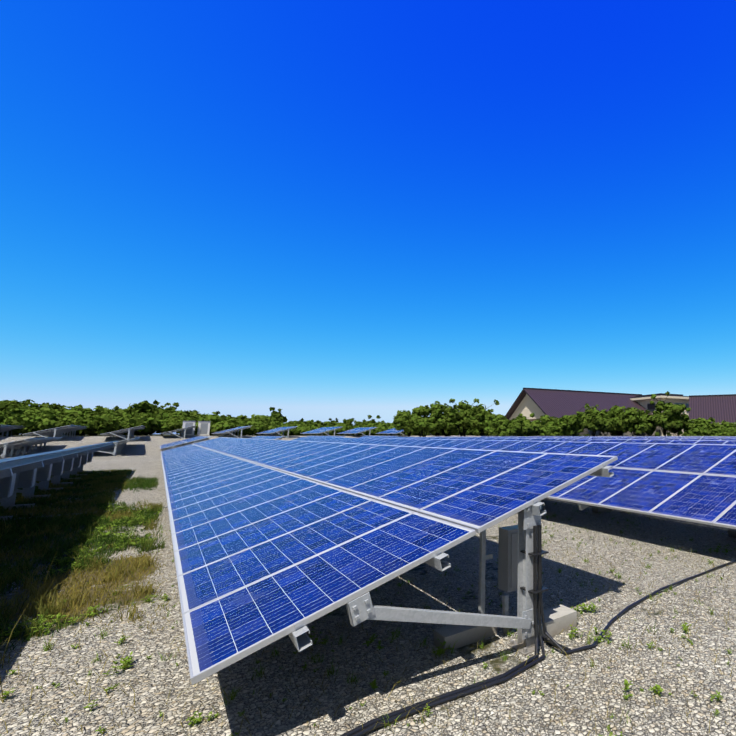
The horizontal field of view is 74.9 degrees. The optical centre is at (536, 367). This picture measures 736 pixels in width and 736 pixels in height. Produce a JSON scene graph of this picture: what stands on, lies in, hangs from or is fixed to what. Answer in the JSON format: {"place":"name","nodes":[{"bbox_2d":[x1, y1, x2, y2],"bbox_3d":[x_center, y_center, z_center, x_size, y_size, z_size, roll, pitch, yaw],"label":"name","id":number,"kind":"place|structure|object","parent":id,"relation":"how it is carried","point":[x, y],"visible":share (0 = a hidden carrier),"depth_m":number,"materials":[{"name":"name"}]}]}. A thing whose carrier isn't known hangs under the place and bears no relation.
{"place":"outdoors","nodes":[
{"label":"outdoors","id":0,"kind":"place"},
{"bbox_2d":[0,434,735,735],"bbox_3d":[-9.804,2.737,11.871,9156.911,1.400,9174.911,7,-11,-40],"label":"ground","id":1,"kind":"structure","parent":0,"point":[503,706],"depth_m":3.30,"materials":[{"name":"grey gravel"}]},
{"bbox_2d":[0,425,23,436],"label":"solar table row","id":2,"kind":"object","parent":1,"relation":"on","point":[5,428],"visible":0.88,"depth_m":49.07,"materials":[{"name":"grey glass"}]},
{"bbox_2d":[0,437,62,458],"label":"solar table row","id":3,"kind":"object","parent":1,"relation":"on","point":[14,445],"visible":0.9,"depth_m":32.82,"materials":[{"name":"grey glass"}]},
{"bbox_2d":[22,425,87,441],"bbox_3d":[-52.338,7.590,48.259,3.194,2.570,14.150,7,-11,-40],"label":"solar table row","id":4,"kind":"object","parent":1,"relation":"on","point":[55,432],"visible":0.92,"depth_m":45.80,"materials":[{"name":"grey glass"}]},
{"bbox_2d":[0,441,116,521],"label":"solar table row","id":5,"kind":"object","parent":1,"relation":"on","point":[25,472],"visible":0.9,"depth_m":9.96,"materials":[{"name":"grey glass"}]},
{"bbox_2d":[0,552,120,735],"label":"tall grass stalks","id":6,"kind":"object","parent":1,"relation":"on","point":[36,636],"depth_m":3.32,"materials":[{"name":"green plant"}]},
{"bbox_2d":[0,474,167,647],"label":"grass tufts","id":7,"kind":"object","parent":1,"relation":"on","point":[47,609],"visible":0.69,"depth_m":5.30,"materials":[{"name":"green plant"}]},
{"bbox_2d":[0,468,168,668],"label":"grass strip","id":8,"kind":"object","parent":1,"relation":"on","point":[13,534],"depth_m":6.94,"materials":[{"name":"green plant"}]},
{"bbox_2d":[98,437,139,455],"bbox_3d":[-36.569,6.670,38.054,3.194,1.370,14.150,7,-11,-40],"label":"solar table row","id":9,"kind":"object","parent":1,"relation":"on","point":[119,446],"visible":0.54,"depth_m":34.72,"materials":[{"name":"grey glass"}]},
{"bbox_2d":[100,425,144,440],"bbox_3d":[-46.918,7.883,50.211,3.194,2.570,12.150,7,-11,-40],"label":"solar table row","id":10,"kind":"object","parent":1,"relation":"on","point":[130,431],"visible":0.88,"depth_m":47.44,"materials":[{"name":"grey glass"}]},
{"bbox_2d":[162,425,196,438],"bbox_3d":[-45.890,8.726,56.257,3.194,2.690,13.130,7,-11,-40],"label":"solar table row","id":11,"kind":"object","parent":1,"relation":"on","point":[183,431],"visible":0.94,"depth_m":52.15,"materials":[{"name":"grey glass"}]},
{"bbox_2d":[160,436,209,450],"bbox_3d":[-32.960,7.089,41.087,3.194,1.440,14.150,7,-11,-40],"label":"solar table row","id":12,"kind":"object","parent":1,"relation":"on","point":[189,441],"visible":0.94,"depth_m":37.98,"materials":[{"name":"blue glass"}]},
{"bbox_2d":[182,421,210,435],"bbox_3d":[-47.037,8.375,60.967,3.200,2.080,1.500,7,-11,-40],"label":"inverter station","id":13,"kind":"object","parent":1,"relation":"on","point":[203,428],"visible":0.81,"depth_m":61.02,"materials":[{"name":"white paint"}]},
{"bbox_2d":[211,426,250,437],"bbox_3d":[-40.477,9.020,58.217,3.194,2.690,12.150,7,-11,-40],"label":"solar table row","id":14,"kind":"object","parent":1,"relation":"on","point":[227,431],"visible":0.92,"depth_m":56.31,"materials":[{"name":"blue glass"}]},
{"bbox_2d":[0,399,480,435],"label":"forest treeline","id":15,"kind":"object","parent":1,"relation":"on","point":[28,415],"visible":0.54,"depth_m":70.58,"materials":[{"name":"green plant"}]},
{"bbox_2d":[251,436,283,439],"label":"solar table row","id":16,"kind":"object","parent":1,"relation":"on","point":[268,437],"visible":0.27,"depth_m":43.76,"materials":[{"name":"blue glass"}]},
{"bbox_2d":[256,426,297,437],"bbox_3d":[-36.998,9.650,62.431,3.194,2.690,11.150,7,-11,-40],"label":"solar table row","id":17,"kind":"object","parent":1,"relation":"on","point":[273,431],"visible":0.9,"depth_m":60.66,"materials":[{"name":"blue glass"}]},
{"bbox_2d":[300,427,341,435],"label":"solar table row","id":18,"kind":"object","parent":1,"relation":"on","point":[322,430],"visible":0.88,"depth_m":63.33,"materials":[{"name":"blue glass"}]},
{"bbox_2d":[307,436,345,436],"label":"solar table row","id":19,"kind":"object","parent":1,"relation":"on","point":[326,436],"visible":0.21,"depth_m":48.23,"materials":[{"name":"blue glass"}]},
{"bbox_2d":[336,427,376,435],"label":"solar table row","id":20,"kind":"object","parent":1,"relation":"on","point":[356,431],"visible":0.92,"depth_m":67.80,"materials":[{"name":"blue glass"}]},
{"bbox_2d":[0,498,735,735],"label":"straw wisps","id":21,"kind":"object","parent":1,"relation":"on","point":[401,635],"visible":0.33,"depth_m":3.38,"materials":[{"name":"beige plant"}]},
{"bbox_2d":[0,498,735,735],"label":"weeds","id":22,"kind":"object","parent":1,"relation":"on","point":[373,683],"visible":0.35,"depth_m":3.64,"materials":[{"name":"green plant"}]},
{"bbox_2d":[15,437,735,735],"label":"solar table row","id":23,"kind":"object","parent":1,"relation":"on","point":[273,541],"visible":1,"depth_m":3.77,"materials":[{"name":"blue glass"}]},
{"bbox_2d":[359,436,397,437],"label":"solar table row","id":24,"kind":"object","parent":1,"relation":"on","point":[376,436],"visible":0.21,"depth_m":51.64,"materials":[{"name":"blue glass"}]},
{"bbox_2d":[376,428,403,436],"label":"solar table row","id":25,"kind":"object","parent":1,"relation":"on","point":[392,431],"visible":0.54,"depth_m":70.20,"materials":[{"name":"blue glass"}]},
{"bbox_2d":[293,437,541,450],"bbox_3d":[-10.501,4.407,23.168,3.194,1.440,29.460,7,-11,-40],"label":"solar table row","id":26,"kind":"object","parent":1,"relation":"on","point":[504,445],"visible":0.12,"depth_m":17.16,"materials":[{"name":"blue glass"}]},
{"bbox_2d":[372,437,735,444],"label":"solar table row","id":27,"kind":"object","parent":1,"relation":"on","point":[638,441],"visible":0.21,"depth_m":18.52,"materials":[{"name":"blue glass"}]},
{"bbox_2d":[392,391,735,436],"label":"hedge trees","id":28,"kind":"object","parent":1,"relation":"on","point":[615,420],"visible":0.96,"depth_m":47.71,"materials":[{"name":"green plant"}]},
{"bbox_2d":[433,436,735,440],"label":"solar table row","id":29,"kind":"object","parent":1,"relation":"on","point":[601,438],"visible":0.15,"depth_m":24.99,"materials":[{"name":"blue glass"}]},
{"bbox_2d":[481,436,735,438],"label":"solar table row","id":30,"kind":"object","parent":1,"relation":"on","point":[615,437],"visible":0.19,"depth_m":30.88,"materials":[{"name":"blue glass"}]},
{"bbox_2d":[521,441,735,537],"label":"solar table row","id":31,"kind":"object","parent":1,"relation":"on","point":[695,483],"visible":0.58,"depth_m":7.84,"materials":[{"name":"blue glass"}]},
{"bbox_2d":[539,436,735,437],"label":"solar table row","id":32,"kind":"object","parent":1,"relation":"on","point":[621,436],"visible":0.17,"depth_m":39.71,"materials":[{"name":"blue glass"}]},
{"bbox_2d":[622,436,703,436],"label":"solar table row","id":33,"kind":"object","parent":1,"relation":"on","point":[662,436],"visible":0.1,"depth_m":41.04,"materials":[{"name":"blue glass"}]},
{"bbox_2d":[704,436,735,436],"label":"solar table row","id":34,"kind":"object","parent":1,"relation":"on","point":[719,436],"visible":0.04,"depth_m":42.42,"materials":[{"name":"blue glass"}]},
{"bbox_2d":[0,0,735,433],"label":"sky","id":35,"kind":"structure","parent":0,"point":[321,210],"materials":[{"name":"blue"}]},
{"bbox_2d":[505,388,688,435],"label":"house","id":36,"kind":"structure","parent":0,"point":[539,402],"depth_m":61.99,"materials":[{"name":"paint"}]},
{"bbox_2d":[689,394,735,423],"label":"house","id":37,"kind":"structure","parent":0,"point":[719,408],"depth_m":57.54,"materials":[{"name":"paint"}]}
]}

